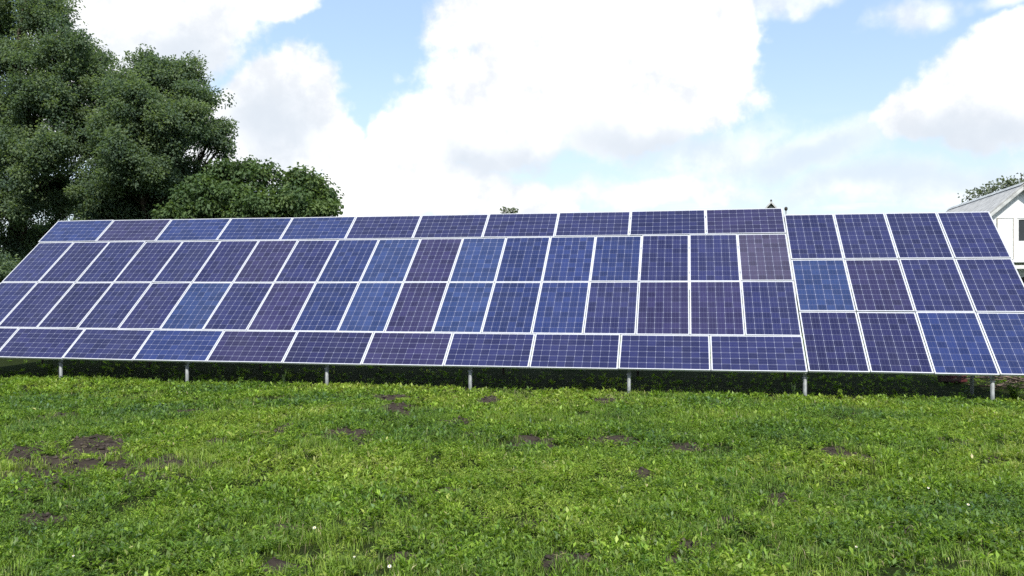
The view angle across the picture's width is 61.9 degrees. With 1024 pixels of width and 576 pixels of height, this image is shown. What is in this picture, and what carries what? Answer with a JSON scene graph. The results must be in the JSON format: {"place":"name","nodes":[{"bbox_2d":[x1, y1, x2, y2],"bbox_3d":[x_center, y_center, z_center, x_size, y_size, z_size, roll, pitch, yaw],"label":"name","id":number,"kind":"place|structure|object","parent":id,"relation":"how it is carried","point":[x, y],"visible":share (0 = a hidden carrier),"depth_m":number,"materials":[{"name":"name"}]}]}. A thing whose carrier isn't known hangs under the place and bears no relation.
{"place":"outdoors","nodes":[
{"label":"outdoors","id":0,"kind":"place"},
{"bbox_2d":[0,290,1023,575],"bbox_3d":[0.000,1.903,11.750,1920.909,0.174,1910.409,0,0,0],"label":"ground","id":1,"kind":"structure","parent":0,"point":[366,372],"depth_m":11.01,"materials":[{"name":"green plant"}]},
{"bbox_2d":[0,250,21,282],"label":"bush","id":2,"kind":"object","parent":1,"relation":"on","point":[6,270],"visible":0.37,"depth_m":25.26,"materials":[{"name":"green plant"}]},
{"bbox_2d":[46,361,52,375],"bbox_3d":[-10.234,1.791,18.902,0.165,0.368,0.178,0,0,0],"label":"weed plant","id":3,"kind":"object","parent":1,"relation":"on","point":[49,371],"visible":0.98,"depth_m":18.90,"materials":[{"name":"green plant"}]},
{"bbox_2d":[0,0,125,263],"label":"tall tree","id":4,"kind":"object","parent":1,"relation":"on","point":[52,93],"visible":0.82,"depth_m":29.43,"materials":[{"name":"green plant"}]},
{"bbox_2d":[63,43,239,220],"bbox_3d":[-12.475,-3.215,29.621,5.506,10.702,6.080,0,0,-39],"label":"broad tree","id":5,"kind":"object","parent":1,"relation":"on","point":[149,123],"visible":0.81,"depth_m":28.31,"materials":[{"name":"green plant"}]},
{"bbox_2d":[149,155,344,218],"bbox_3d":[-8.199,-1.046,26.842,6.089,6.350,3.994,0,0,0],"label":"walnut tree","id":6,"kind":"object","parent":1,"relation":"on","point":[223,188],"visible":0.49,"depth_m":26.11,"materials":[{"name":"green plant"}]},
{"bbox_2d":[0,208,807,395],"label":"solar array","id":7,"kind":"object","parent":1,"relation":"on","point":[469,291],"visible":0.94,"depth_m":18.24,"materials":[{"name":"glass"}]},
{"bbox_2d":[2,394,1004,572],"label":"soil clods","id":8,"kind":"object","parent":1,"relation":"on","point":[548,556],"visible":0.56,"depth_m":9.74,"materials":[{"name":"brown soil"}]},
{"bbox_2d":[499,206,518,213],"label":"tree","id":9,"kind":"object","parent":1,"relation":"on","point":[510,211],"visible":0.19,"depth_m":69.92,"materials":[{"name":"green plant"}]},
{"bbox_2d":[713,477,730,488],"bbox_3d":[2.018,1.874,8.153,0.159,0.146,0.146,0,0,-35],"label":"weed plant","id":10,"kind":"object","parent":1,"relation":"on","point":[721,479],"visible":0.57,"depth_m":8.15,"materials":[{"name":"green plant"}]},
{"bbox_2d":[765,200,795,293],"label":"shed","id":11,"kind":"structure","parent":1,"relation":"on","point":[771,204],"depth_m":46.01,"materials":[{"name":"grey metal"}]},
{"bbox_2d":[784,207,787,236],"bbox_3d":[8.347,-0.196,26.000,0.099,4.553,0.099,0,0,0],"label":"pole","id":12,"kind":"object","parent":1,"relation":"on","point":[785,208],"visible":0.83,"depth_m":25.98,"materials":[{"name":"metal"}]},
{"bbox_2d":[837,388,843,398],"bbox_3d":[5.755,1.872,14.962,0.131,0.208,0.158,0,0,0],"label":"weed plant","id":13,"kind":"object","parent":1,"relation":"on","point":[840,395],"visible":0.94,"depth_m":14.95,"materials":[{"name":"green plant"}]},
{"bbox_2d":[784,212,1023,399],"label":"solar array","id":14,"kind":"object","parent":1,"relation":"on","point":[960,334],"visible":0.97,"depth_m":16.18,"materials":[{"name":"glass"}]},
{"bbox_2d":[898,182,1023,320],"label":"white house","id":15,"kind":"structure","parent":1,"relation":"on","point":[1004,208],"depth_m":40.12,"materials":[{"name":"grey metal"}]},
{"bbox_2d":[997,218,1013,258],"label":"loft door","id":16,"kind":"structure","parent":15,"relation":"in","point":[1005,226],"depth_m":40.12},
{"bbox_2d":[1017,218,1023,241],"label":"window","id":17,"kind":"structure","parent":15,"relation":"in","point":[1020,221],"depth_m":40.06,"materials":[{"name":"white glass"}]},
{"bbox_2d":[943,375,1023,389],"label":"brush pile","id":18,"kind":"object","parent":1,"relation":"on","point":[1014,379],"visible":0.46,"depth_m":16.44,"materials":[{"name":"green plant"}]},
{"bbox_2d":[957,173,1023,203],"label":"tree","id":19,"kind":"object","parent":1,"relation":"on","point":[989,190],"visible":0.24,"depth_m":65.84,"materials":[{"name":"green plant"}]},
{"bbox_2d":[1003,380,1021,399],"bbox_3d":[8.660,1.787,14.771,0.299,0.359,0.252,0,0,0],"label":"weed plant","id":20,"kind":"object","parent":1,"relation":"on","point":[1013,395],"visible":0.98,"depth_m":14.74,"materials":[{"name":"green plant"}]},
{"bbox_2d":[0,0,1023,289],"label":"sky","id":21,"kind":"structure","parent":0,"point":[410,107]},
{"bbox_2d":[941,375,966,382],"bbox_3d":[9.151,1.772,17.700,0.400,0.345,0.332,0,0,-14],"label":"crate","id":22,"kind":"object","parent":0,"point":[947,377],"visible":0.3,"depth_m":17.56,"materials":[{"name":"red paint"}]}
]}

